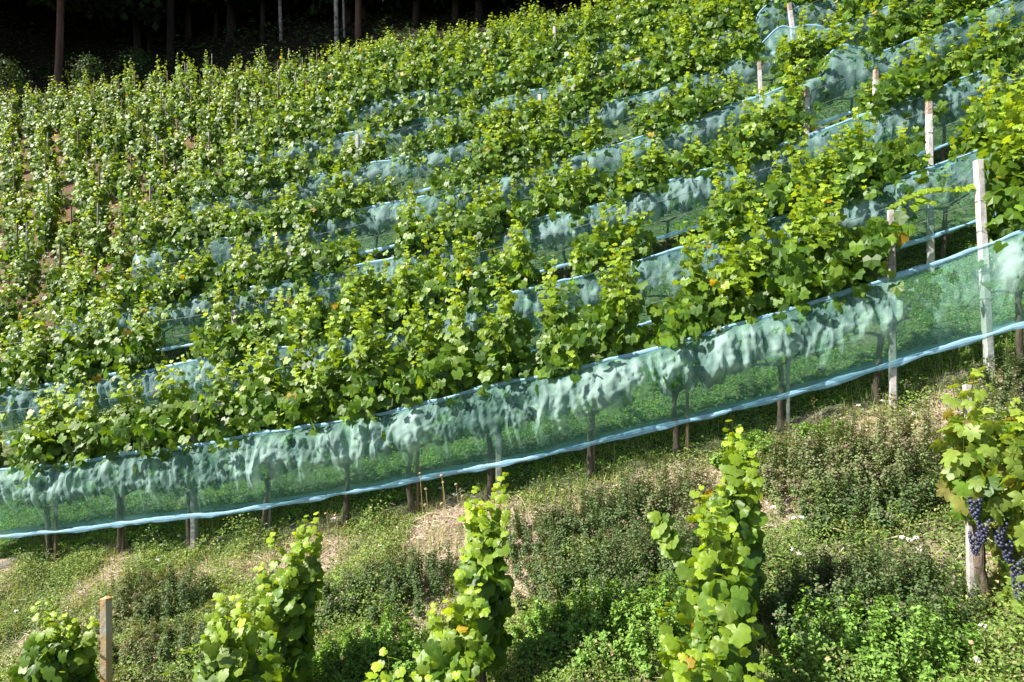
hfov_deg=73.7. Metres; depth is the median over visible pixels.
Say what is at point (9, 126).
staked grapevine
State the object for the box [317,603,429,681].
herb clump
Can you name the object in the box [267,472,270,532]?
wooden stake
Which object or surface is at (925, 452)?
herb clump
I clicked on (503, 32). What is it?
grapevine
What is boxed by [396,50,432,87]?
grapevine
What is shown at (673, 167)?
grapevine
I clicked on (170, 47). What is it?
forest tree
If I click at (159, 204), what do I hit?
staked grapevine
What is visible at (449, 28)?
staked grapevine
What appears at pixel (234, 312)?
trellis post
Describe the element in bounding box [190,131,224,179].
staked grapevine
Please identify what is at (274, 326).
grapevine
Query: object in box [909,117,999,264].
grapevine
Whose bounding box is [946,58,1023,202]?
grapevine
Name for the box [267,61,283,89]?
staked grapevine
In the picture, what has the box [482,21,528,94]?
grapevine
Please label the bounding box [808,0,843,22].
grapevine
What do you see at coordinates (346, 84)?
grapevine
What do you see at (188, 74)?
staked grapevine
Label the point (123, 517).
wooden stake
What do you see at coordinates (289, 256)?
trellis post
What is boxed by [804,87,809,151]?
trellis post
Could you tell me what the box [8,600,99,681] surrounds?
grapevine
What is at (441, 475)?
seed stalk
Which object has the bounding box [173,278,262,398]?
grapevine
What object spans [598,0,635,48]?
grapevine
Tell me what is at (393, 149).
grapevine
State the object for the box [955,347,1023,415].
herb clump
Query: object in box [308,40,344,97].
grapevine
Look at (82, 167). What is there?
staked grapevine
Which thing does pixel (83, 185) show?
staked grapevine
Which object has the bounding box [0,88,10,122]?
staked grapevine
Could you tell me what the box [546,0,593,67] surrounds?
grapevine
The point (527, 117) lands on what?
grapevine
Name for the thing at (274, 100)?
staked grapevine
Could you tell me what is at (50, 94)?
staked grapevine
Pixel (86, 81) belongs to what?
staked grapevine
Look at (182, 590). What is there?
herb clump
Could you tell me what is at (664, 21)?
grapevine
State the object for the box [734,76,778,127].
grapevine
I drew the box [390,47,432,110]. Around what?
grapevine
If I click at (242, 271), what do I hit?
grapevine
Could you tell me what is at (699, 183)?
bird net
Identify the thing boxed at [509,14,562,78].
grapevine
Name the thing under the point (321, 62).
staked grapevine
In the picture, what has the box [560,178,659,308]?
grapevine
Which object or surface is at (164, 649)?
herb clump
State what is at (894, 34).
grapevine
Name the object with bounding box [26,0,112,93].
forest tree
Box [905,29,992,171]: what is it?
grapevine
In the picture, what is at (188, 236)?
grapevine
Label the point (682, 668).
grapevine
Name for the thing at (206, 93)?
staked grapevine
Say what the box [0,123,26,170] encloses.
staked grapevine
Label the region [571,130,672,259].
grapevine
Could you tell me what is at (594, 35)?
grapevine
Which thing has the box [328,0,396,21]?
forest tree
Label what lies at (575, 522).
herb clump
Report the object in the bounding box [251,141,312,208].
grapevine
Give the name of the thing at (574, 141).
grapevine
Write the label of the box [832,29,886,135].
grapevine
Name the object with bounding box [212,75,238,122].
staked grapevine
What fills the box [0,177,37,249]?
staked grapevine
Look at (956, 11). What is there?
grapevine
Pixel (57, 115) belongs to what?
staked grapevine
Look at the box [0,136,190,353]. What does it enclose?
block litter
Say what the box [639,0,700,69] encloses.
grapevine
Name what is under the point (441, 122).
bird net
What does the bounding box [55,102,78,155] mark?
staked grapevine
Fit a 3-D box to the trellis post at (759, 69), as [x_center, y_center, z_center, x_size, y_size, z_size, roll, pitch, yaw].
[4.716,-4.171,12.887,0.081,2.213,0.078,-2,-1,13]
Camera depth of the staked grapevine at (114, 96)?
27.72 m
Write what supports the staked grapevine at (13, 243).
on the hillside ground at (294, 42)
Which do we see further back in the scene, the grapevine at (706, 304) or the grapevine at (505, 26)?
the grapevine at (505, 26)
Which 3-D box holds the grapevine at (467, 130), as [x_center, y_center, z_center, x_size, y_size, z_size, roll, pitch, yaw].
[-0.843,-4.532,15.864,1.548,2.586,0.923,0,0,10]
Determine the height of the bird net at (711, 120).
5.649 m
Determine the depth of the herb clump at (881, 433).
5.96 m
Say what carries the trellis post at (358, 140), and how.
on the hillside ground at (294, 42)
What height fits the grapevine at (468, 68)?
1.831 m
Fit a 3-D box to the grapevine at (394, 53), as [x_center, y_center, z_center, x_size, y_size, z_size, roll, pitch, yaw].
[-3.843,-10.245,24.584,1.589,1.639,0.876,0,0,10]
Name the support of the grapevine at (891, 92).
on the hillside ground at (294, 42)
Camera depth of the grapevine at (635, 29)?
18.93 m
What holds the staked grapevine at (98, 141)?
on the hillside ground at (294, 42)
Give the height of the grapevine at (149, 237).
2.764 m
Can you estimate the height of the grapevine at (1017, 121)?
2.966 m
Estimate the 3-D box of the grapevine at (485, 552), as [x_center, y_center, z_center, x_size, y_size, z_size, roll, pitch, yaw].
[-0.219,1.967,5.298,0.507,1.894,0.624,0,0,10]
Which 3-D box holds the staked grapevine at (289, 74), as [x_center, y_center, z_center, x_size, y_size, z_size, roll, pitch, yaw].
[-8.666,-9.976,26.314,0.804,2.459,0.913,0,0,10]
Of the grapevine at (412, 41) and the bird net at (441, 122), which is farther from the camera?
the grapevine at (412, 41)
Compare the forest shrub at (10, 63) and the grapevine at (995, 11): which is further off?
the forest shrub at (10, 63)
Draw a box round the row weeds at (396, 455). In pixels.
[0,217,1023,557]
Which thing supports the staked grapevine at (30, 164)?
on the hillside ground at (294, 42)
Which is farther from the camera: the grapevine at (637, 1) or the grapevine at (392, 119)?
the grapevine at (637, 1)
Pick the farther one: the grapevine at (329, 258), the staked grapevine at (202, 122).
the staked grapevine at (202, 122)
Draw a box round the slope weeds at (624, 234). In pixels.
[2,6,1023,437]
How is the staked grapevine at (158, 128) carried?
on the hillside ground at (294, 42)
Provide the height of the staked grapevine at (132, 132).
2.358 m
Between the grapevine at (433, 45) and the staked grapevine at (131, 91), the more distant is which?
the staked grapevine at (131, 91)
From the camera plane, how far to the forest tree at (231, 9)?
41.75 m
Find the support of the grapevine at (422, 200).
on the hillside ground at (294, 42)
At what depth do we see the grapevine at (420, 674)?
3.86 m
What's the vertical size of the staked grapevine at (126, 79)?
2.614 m
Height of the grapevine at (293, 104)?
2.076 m
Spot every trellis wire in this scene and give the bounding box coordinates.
[0,75,1023,414]
[0,171,1021,508]
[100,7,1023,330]
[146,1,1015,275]
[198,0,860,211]
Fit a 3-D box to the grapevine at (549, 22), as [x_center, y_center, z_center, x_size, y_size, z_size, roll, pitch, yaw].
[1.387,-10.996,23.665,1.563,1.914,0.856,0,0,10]
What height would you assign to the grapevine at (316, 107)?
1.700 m
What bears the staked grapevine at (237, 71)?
on the hillside ground at (294, 42)
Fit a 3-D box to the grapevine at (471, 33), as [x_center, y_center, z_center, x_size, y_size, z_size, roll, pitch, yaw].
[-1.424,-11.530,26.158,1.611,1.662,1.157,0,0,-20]
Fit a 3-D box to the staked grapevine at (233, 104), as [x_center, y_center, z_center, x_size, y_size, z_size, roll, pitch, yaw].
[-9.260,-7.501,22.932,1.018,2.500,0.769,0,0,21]
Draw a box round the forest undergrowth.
[0,0,799,122]
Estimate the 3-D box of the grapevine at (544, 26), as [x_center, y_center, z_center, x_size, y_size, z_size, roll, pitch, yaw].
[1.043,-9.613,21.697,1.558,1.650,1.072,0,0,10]
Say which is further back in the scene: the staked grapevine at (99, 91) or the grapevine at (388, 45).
the staked grapevine at (99, 91)
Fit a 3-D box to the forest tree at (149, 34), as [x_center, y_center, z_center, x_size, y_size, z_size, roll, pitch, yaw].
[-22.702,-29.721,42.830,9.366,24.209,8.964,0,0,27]
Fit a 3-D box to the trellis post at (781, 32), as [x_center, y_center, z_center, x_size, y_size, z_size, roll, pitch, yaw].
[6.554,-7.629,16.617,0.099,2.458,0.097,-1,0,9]
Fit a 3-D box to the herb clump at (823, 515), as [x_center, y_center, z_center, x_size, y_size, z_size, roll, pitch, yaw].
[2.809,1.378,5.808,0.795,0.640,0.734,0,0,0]
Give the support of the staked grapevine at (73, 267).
on the hillside ground at (294, 42)
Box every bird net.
[0,149,997,444]
[0,229,1023,538]
[55,55,1023,350]
[131,0,1021,281]
[191,5,887,218]
[240,0,835,160]
[328,6,819,135]
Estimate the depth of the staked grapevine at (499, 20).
27.68 m
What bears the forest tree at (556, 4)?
on the hillside ground at (294, 42)
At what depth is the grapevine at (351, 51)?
26.83 m
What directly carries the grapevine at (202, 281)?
on the hillside ground at (294, 42)
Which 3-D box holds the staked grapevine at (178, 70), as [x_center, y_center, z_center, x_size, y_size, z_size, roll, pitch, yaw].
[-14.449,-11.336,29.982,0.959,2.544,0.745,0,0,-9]
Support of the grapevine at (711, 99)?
on the hillside ground at (294, 42)
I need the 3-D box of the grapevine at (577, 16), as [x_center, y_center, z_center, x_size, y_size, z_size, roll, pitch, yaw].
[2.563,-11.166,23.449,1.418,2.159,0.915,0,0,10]
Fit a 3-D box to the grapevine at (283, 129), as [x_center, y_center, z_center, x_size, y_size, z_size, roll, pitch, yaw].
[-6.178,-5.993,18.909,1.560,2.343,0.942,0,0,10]
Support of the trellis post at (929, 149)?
on the hillside ground at (294, 42)
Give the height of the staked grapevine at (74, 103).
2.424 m
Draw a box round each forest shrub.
[0,53,38,116]
[61,51,111,96]
[105,46,164,94]
[509,3,556,20]
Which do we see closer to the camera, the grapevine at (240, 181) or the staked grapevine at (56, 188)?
the grapevine at (240, 181)
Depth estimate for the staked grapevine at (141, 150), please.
21.97 m
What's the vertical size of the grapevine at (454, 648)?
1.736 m
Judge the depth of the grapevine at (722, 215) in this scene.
8.94 m
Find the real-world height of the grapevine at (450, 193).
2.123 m
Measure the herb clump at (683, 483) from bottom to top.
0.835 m
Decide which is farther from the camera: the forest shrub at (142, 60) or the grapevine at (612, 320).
the forest shrub at (142, 60)
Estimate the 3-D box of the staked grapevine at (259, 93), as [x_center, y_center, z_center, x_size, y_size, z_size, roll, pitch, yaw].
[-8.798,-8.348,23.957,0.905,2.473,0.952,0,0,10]
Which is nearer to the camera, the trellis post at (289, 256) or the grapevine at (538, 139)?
the trellis post at (289, 256)
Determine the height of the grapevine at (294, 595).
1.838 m
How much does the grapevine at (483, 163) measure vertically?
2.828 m
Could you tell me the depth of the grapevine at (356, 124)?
18.51 m
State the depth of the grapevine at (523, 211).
11.52 m
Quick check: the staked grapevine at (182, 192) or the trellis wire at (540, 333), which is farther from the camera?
the staked grapevine at (182, 192)
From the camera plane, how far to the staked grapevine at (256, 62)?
29.11 m
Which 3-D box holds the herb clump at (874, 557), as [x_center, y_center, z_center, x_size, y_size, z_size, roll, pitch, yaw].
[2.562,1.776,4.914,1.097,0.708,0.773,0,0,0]
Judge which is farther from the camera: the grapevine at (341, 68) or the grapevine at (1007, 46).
the grapevine at (341, 68)
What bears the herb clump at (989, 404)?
on the hillside ground at (294, 42)
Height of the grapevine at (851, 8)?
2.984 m
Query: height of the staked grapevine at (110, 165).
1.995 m
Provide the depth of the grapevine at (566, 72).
17.52 m
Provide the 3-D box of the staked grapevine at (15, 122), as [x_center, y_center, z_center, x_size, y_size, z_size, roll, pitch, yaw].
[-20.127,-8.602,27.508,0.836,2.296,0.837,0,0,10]
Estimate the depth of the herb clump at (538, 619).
5.63 m
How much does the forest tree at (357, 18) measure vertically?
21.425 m
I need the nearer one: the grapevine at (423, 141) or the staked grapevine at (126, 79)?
the grapevine at (423, 141)
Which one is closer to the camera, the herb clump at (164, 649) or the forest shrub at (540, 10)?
the herb clump at (164, 649)
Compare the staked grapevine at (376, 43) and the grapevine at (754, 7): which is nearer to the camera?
the grapevine at (754, 7)
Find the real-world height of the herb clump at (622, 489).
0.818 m
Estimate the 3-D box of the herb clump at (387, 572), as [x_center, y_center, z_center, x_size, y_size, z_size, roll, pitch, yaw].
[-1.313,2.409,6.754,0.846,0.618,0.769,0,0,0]
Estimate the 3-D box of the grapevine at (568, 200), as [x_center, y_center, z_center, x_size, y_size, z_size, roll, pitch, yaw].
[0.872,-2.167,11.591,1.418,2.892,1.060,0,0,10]
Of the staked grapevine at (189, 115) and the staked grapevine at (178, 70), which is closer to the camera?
the staked grapevine at (189, 115)
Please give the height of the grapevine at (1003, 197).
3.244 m
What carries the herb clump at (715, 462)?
on the hillside ground at (294, 42)
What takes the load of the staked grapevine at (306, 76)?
on the hillside ground at (294, 42)
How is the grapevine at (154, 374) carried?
on the hillside ground at (294, 42)
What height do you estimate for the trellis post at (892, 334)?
2.258 m
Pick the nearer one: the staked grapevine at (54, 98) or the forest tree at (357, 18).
the staked grapevine at (54, 98)
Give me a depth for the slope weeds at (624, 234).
13.43 m
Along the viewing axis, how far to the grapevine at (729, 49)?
14.78 m
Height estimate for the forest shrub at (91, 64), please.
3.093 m
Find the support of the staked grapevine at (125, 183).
on the hillside ground at (294, 42)
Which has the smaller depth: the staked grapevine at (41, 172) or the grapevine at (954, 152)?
the grapevine at (954, 152)
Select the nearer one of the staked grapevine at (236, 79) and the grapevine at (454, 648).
the grapevine at (454, 648)
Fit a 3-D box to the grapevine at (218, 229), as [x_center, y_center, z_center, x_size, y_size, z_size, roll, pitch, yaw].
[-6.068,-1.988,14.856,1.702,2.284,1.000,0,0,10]
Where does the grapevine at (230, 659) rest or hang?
on the hillside ground at (294, 42)
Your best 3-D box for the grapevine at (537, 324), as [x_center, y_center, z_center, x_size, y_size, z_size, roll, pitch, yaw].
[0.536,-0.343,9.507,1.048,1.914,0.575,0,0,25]
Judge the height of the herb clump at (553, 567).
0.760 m
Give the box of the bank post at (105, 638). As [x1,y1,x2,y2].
[100,596,112,681]
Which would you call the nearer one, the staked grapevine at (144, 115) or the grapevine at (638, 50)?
the grapevine at (638, 50)
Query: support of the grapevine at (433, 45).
on the hillside ground at (294, 42)
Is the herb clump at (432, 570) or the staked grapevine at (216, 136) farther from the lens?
the staked grapevine at (216, 136)
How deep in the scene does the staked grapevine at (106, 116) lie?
25.30 m
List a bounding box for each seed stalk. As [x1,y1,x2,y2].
[419,472,422,523]
[440,474,444,521]
[968,640,975,663]
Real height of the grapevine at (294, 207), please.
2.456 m
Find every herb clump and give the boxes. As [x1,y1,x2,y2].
[79,558,179,635]
[98,615,177,674]
[133,562,223,635]
[137,601,232,679]
[309,623,379,681]
[313,566,371,630]
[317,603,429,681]
[344,547,424,623]
[368,634,424,681]
[379,541,459,618]
[499,503,584,579]
[507,595,601,668]
[512,528,624,616]
[534,469,631,562]
[536,576,652,676]
[565,499,683,610]
[575,461,685,549]
[587,568,690,677]
[617,517,702,598]
[618,452,722,538]
[709,424,784,474]
[749,419,837,512]
[758,549,883,650]
[759,584,922,681]
[773,399,889,501]
[784,416,861,462]
[785,526,944,644]
[796,464,892,541]
[818,388,930,508]
[829,592,986,681]
[845,538,991,654]
[854,452,948,533]
[862,401,960,500]
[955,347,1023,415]
[974,383,1023,421]
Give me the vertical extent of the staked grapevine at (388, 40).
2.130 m
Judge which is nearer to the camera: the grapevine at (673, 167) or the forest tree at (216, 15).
the grapevine at (673, 167)
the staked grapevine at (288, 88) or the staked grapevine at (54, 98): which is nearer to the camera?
the staked grapevine at (288, 88)
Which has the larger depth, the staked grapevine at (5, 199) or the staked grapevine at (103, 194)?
the staked grapevine at (5, 199)
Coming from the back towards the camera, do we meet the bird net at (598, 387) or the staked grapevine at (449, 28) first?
the staked grapevine at (449, 28)
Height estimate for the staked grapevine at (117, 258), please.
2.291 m
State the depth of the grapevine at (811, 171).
8.78 m
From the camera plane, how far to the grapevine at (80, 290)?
13.05 m
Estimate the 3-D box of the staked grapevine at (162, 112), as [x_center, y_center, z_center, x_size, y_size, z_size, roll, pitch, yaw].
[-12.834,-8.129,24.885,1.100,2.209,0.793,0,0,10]
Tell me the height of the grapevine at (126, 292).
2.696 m
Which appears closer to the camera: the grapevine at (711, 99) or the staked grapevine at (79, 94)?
the grapevine at (711, 99)
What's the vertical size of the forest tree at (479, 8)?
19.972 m
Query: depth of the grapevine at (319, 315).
10.03 m
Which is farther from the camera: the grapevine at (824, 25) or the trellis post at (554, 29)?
the trellis post at (554, 29)
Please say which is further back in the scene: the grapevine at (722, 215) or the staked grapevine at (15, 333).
the staked grapevine at (15, 333)
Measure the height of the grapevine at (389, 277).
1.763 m
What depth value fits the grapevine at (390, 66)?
22.46 m
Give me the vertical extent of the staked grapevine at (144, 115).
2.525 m
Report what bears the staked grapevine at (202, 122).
on the hillside ground at (294, 42)
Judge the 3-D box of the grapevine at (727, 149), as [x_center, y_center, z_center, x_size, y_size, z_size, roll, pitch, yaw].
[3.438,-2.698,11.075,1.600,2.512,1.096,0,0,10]
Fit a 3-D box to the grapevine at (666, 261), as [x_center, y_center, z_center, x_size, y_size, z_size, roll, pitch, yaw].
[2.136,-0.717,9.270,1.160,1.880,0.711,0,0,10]
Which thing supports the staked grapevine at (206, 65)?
on the hillside ground at (294, 42)
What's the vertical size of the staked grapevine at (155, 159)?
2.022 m
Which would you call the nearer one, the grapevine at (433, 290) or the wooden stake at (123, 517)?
the wooden stake at (123, 517)
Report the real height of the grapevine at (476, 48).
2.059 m
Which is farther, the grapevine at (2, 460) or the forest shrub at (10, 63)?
the forest shrub at (10, 63)
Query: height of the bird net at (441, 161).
5.868 m
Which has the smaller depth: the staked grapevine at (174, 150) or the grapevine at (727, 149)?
the grapevine at (727, 149)
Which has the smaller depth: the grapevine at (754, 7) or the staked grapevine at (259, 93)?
the grapevine at (754, 7)
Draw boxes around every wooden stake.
[54,505,57,562]
[120,496,124,552]
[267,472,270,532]
[416,443,419,511]
[591,351,594,476]
[685,377,688,455]
[785,355,789,430]
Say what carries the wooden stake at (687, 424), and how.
on the hillside ground at (294, 42)
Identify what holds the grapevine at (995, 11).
on the hillside ground at (294, 42)
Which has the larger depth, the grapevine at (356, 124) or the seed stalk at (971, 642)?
the grapevine at (356, 124)
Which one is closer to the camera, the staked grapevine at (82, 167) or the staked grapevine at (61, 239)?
the staked grapevine at (61, 239)
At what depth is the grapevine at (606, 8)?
23.19 m
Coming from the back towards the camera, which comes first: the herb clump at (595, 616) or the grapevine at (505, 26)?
the grapevine at (505, 26)
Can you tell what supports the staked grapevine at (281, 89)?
on the hillside ground at (294, 42)
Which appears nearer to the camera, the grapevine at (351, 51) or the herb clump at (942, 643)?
the herb clump at (942, 643)
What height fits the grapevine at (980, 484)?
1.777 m
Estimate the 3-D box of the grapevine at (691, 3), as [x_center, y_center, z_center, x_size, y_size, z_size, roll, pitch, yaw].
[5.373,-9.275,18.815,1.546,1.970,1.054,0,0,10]
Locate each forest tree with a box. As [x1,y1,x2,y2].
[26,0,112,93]
[93,0,193,60]
[112,0,198,53]
[161,0,222,43]
[166,0,174,61]
[183,0,244,38]
[189,0,274,44]
[225,0,306,42]
[267,0,323,29]
[277,0,283,26]
[278,0,282,41]
[308,0,386,23]
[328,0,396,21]
[334,0,338,45]
[342,0,345,37]
[345,0,352,23]
[355,0,360,38]
[382,0,451,25]
[412,0,490,20]
[440,0,516,19]
[519,0,576,8]
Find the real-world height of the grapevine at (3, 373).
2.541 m
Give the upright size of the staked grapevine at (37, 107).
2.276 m
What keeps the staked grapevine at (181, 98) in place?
on the hillside ground at (294, 42)
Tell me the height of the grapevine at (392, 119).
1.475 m
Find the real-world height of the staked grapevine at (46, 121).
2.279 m
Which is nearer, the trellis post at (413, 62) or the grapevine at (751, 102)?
the grapevine at (751, 102)
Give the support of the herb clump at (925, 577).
on the hillside ground at (294, 42)
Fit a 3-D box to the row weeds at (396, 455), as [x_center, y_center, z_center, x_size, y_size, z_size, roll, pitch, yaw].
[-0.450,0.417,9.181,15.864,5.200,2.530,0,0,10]
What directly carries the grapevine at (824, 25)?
on the hillside ground at (294, 42)
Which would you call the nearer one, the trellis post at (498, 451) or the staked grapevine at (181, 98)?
the trellis post at (498, 451)
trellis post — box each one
[190,401,197,551]
[231,310,238,391]
[288,245,292,316]
[356,134,359,184]
[411,61,414,108]
[496,378,501,495]
[538,94,541,124]
[553,26,555,78]
[757,61,763,121]
[779,17,783,36]
[787,2,795,38]
[804,38,818,142]
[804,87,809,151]
[872,69,878,148]
[886,210,897,410]
[925,101,934,272]
[962,384,977,603]
[973,159,994,376]
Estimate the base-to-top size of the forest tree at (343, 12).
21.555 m
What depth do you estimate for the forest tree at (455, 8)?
38.81 m
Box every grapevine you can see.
[0,85,22,119]
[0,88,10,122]
[0,99,19,135]
[0,99,22,141]
[0,113,20,157]
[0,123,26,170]
[0,134,28,185]
[0,145,26,203]
[0,173,31,229]
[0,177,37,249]
[0,207,35,282]
[0,264,35,357]
[0,298,71,427]
[0,333,26,422]
[0,379,88,561]
[0,402,19,504]
[1,216,45,309]
[3,277,47,368]
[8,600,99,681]
[19,104,38,146]
[20,83,34,126]
[20,85,42,103]
[24,119,46,171]
[25,87,49,127]
[26,131,61,182]
[27,170,63,258]
[29,103,54,147]
[29,150,55,203]
[29,155,71,221]
[35,278,122,414]
[39,246,69,317]
[41,75,57,118]
[41,82,70,131]
[48,243,117,345]
[49,81,67,119]
[51,207,88,267]
[51,365,157,553]
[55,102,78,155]
[59,87,83,136]
[60,108,92,153]
[61,121,91,183]
[61,234,92,324]
[67,147,99,198]
[70,78,87,118]
[71,155,100,218]
[71,287,165,413]
[73,166,113,240]
[76,83,103,142]
[77,65,93,92]
[78,186,112,274]
[80,77,103,123]
[89,119,113,164]
[90,243,159,336]
[91,100,117,143]
[92,75,107,112]
[96,145,124,204]
[98,75,119,112]
[98,113,129,173]
[100,76,127,119]
[102,214,135,288]
[109,149,144,211]
[109,180,142,246]
[111,98,129,133]
[117,100,140,150]
[118,60,138,105]
[118,249,189,358]
[121,190,187,277]
[123,98,150,159]
[124,73,142,116]
[125,121,155,181]
[126,80,157,135]
[127,163,169,255]
[133,75,155,108]
[135,338,209,399]
[138,341,254,549]
[142,135,170,192]
[146,59,166,103]
[146,86,174,137]
[146,149,176,215]
[149,93,175,159]
[153,198,233,269]
[156,69,172,108]
[157,72,184,118]
[159,123,186,173]
[160,575,284,681]
[163,150,201,221]
[168,239,236,327]
[173,73,198,124]
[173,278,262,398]
[175,51,194,100]
[175,53,194,88]
[177,131,203,181]
[178,93,204,141]
[184,142,235,219]
[188,66,204,114]
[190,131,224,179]
[191,85,219,146]
[195,73,218,113]
[196,199,258,264]
[197,319,317,539]
[200,49,221,90]
[201,237,281,317]
[204,82,231,166]
[210,66,224,99]
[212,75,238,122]
[217,57,245,110]
[220,80,248,136]
[220,111,280,166]
[220,115,247,164]
[222,132,279,213]
[224,56,243,84]
[225,282,318,378]
[229,185,292,260]
[237,63,257,97]
[238,61,260,120]
[238,98,266,146]
[247,214,318,312]
[249,66,272,119]
[250,63,269,106]
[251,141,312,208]
[251,512,325,681]
[252,46,271,80]
[254,83,315,164]
[260,178,321,251]
[261,79,285,128]
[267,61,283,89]
[268,71,287,99]
[269,73,316,135]
[276,50,296,100]
[278,47,296,73]
[280,70,305,101]
[280,299,395,526]
[284,137,347,200]
[284,210,365,312]
[288,92,355,165]
[288,257,377,375]
[292,50,308,89]
[297,57,314,96]
[298,78,343,123]
[305,156,373,251]
[307,49,320,71]
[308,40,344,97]
[318,46,333,96]
[321,49,377,124]
[326,38,363,73]
[326,42,348,59]
[327,242,421,390]
[331,248,397,295]
[332,47,371,89]
[335,110,373,151]
[337,119,389,189]
[337,174,406,270]
[349,39,381,57]
[350,64,399,119]
[353,35,394,70]
[358,95,418,145]
[359,46,410,87]
[362,33,384,51]
[362,291,459,515]
[363,647,436,681]
[369,146,408,199]
[378,30,412,56]
[378,228,475,350]
[383,27,403,44]
[384,34,420,69]
[389,168,438,227]
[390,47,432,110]
[391,118,462,204]
[391,183,452,283]
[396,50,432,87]
[399,82,445,142]
[403,26,436,54]
[415,20,452,70]
[416,32,462,75]
[416,42,462,104]
[416,548,490,681]
[423,155,482,221]
[428,170,500,278]
[428,272,543,500]
[429,80,482,137]
[440,19,467,39]
[440,212,540,331]
[442,95,506,169]
[444,40,494,97]
[447,20,482,50]
[452,472,515,681]
[454,21,491,40]
[457,12,501,70]
[460,111,524,207]
[466,61,516,116]
[473,92,537,155]
[476,20,509,42]
[476,178,550,260]
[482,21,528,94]
[483,13,514,36]
[486,12,505,27]
[492,5,535,56]
[493,94,567,202]
[502,0,537,48]
[502,34,555,117]
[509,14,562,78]
[512,75,588,140]
[519,249,588,329]
[523,11,568,46]
[524,126,599,278]
[531,0,567,32]
[531,218,649,480]
[536,35,592,98]
[543,101,606,188]
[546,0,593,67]
[560,0,598,52]
[560,48,628,133]
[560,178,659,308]
[567,0,604,32]
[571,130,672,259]
[572,44,624,81]
[579,0,632,57]
[590,120,640,172]
[595,0,630,15]
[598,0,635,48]
[610,31,672,126]
[612,28,665,88]
[615,11,658,55]
[619,131,711,259]
[628,0,672,21]
[628,57,699,164]
[631,0,666,10]
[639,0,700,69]
[639,217,707,298]
[643,226,763,459]
[647,420,768,615]
[651,13,712,110]
[653,0,694,33]
[653,595,764,681]
[665,0,695,9]
[668,68,752,149]
[675,97,774,205]
[675,485,766,681]
[685,0,722,18]
[686,0,748,57]
[695,148,782,274]
[699,6,766,94]
[715,0,761,11]
[722,0,779,42]
[729,176,864,434]
[734,52,816,226]
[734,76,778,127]
[746,28,796,104]
[753,124,866,242]
[758,0,825,42]
[768,4,858,125]
[795,167,975,405]
[802,17,845,93]
[803,101,860,158]
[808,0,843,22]
[820,102,932,245]
[831,0,904,47]
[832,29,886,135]
[848,0,936,90]
[853,14,947,150]
[879,0,945,28]
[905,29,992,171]
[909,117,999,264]
[913,0,990,61]
[928,366,1023,617]
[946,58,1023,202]
[959,2,1023,105]
[963,0,1023,40]
[968,70,1023,363]
[1005,69,1023,186]
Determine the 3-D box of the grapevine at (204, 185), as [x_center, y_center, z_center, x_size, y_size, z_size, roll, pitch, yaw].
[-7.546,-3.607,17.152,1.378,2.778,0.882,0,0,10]
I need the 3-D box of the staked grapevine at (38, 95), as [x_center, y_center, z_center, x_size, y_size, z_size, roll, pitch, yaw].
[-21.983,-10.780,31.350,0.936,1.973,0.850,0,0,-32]
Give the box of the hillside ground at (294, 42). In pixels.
[0,0,1023,681]
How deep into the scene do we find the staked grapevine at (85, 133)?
24.33 m
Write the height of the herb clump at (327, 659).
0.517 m
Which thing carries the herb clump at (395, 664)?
on the hillside ground at (294, 42)
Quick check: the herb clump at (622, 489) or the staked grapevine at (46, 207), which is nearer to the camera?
the herb clump at (622, 489)
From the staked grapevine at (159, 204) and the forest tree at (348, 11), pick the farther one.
the forest tree at (348, 11)
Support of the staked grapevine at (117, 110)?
on the hillside ground at (294, 42)
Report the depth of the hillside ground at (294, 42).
8.51 m
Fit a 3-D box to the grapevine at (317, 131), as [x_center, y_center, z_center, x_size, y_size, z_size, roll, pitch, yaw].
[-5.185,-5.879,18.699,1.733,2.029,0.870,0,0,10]
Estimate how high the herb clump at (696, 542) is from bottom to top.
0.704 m
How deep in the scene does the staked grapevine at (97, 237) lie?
17.06 m
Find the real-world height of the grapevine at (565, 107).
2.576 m
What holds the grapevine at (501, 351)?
on the hillside ground at (294, 42)
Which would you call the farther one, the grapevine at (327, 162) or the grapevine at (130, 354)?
the grapevine at (327, 162)
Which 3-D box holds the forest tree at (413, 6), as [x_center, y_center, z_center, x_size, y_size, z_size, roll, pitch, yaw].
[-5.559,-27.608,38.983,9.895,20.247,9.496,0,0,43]
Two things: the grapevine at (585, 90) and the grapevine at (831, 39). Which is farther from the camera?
the grapevine at (585, 90)
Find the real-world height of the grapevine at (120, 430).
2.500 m
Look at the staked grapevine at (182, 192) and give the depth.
18.09 m
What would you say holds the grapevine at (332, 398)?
on the hillside ground at (294, 42)
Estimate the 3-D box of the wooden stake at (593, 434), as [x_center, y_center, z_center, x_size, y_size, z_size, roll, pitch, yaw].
[0.899,0.883,7.553,0.040,1.708,0.041,0,0,1]
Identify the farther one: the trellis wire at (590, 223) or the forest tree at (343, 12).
the forest tree at (343, 12)
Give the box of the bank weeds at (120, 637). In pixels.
[0,351,1023,681]
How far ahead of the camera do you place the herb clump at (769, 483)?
6.31 m
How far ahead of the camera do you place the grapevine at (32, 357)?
10.95 m
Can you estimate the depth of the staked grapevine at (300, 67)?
27.26 m
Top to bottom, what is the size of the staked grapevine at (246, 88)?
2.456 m

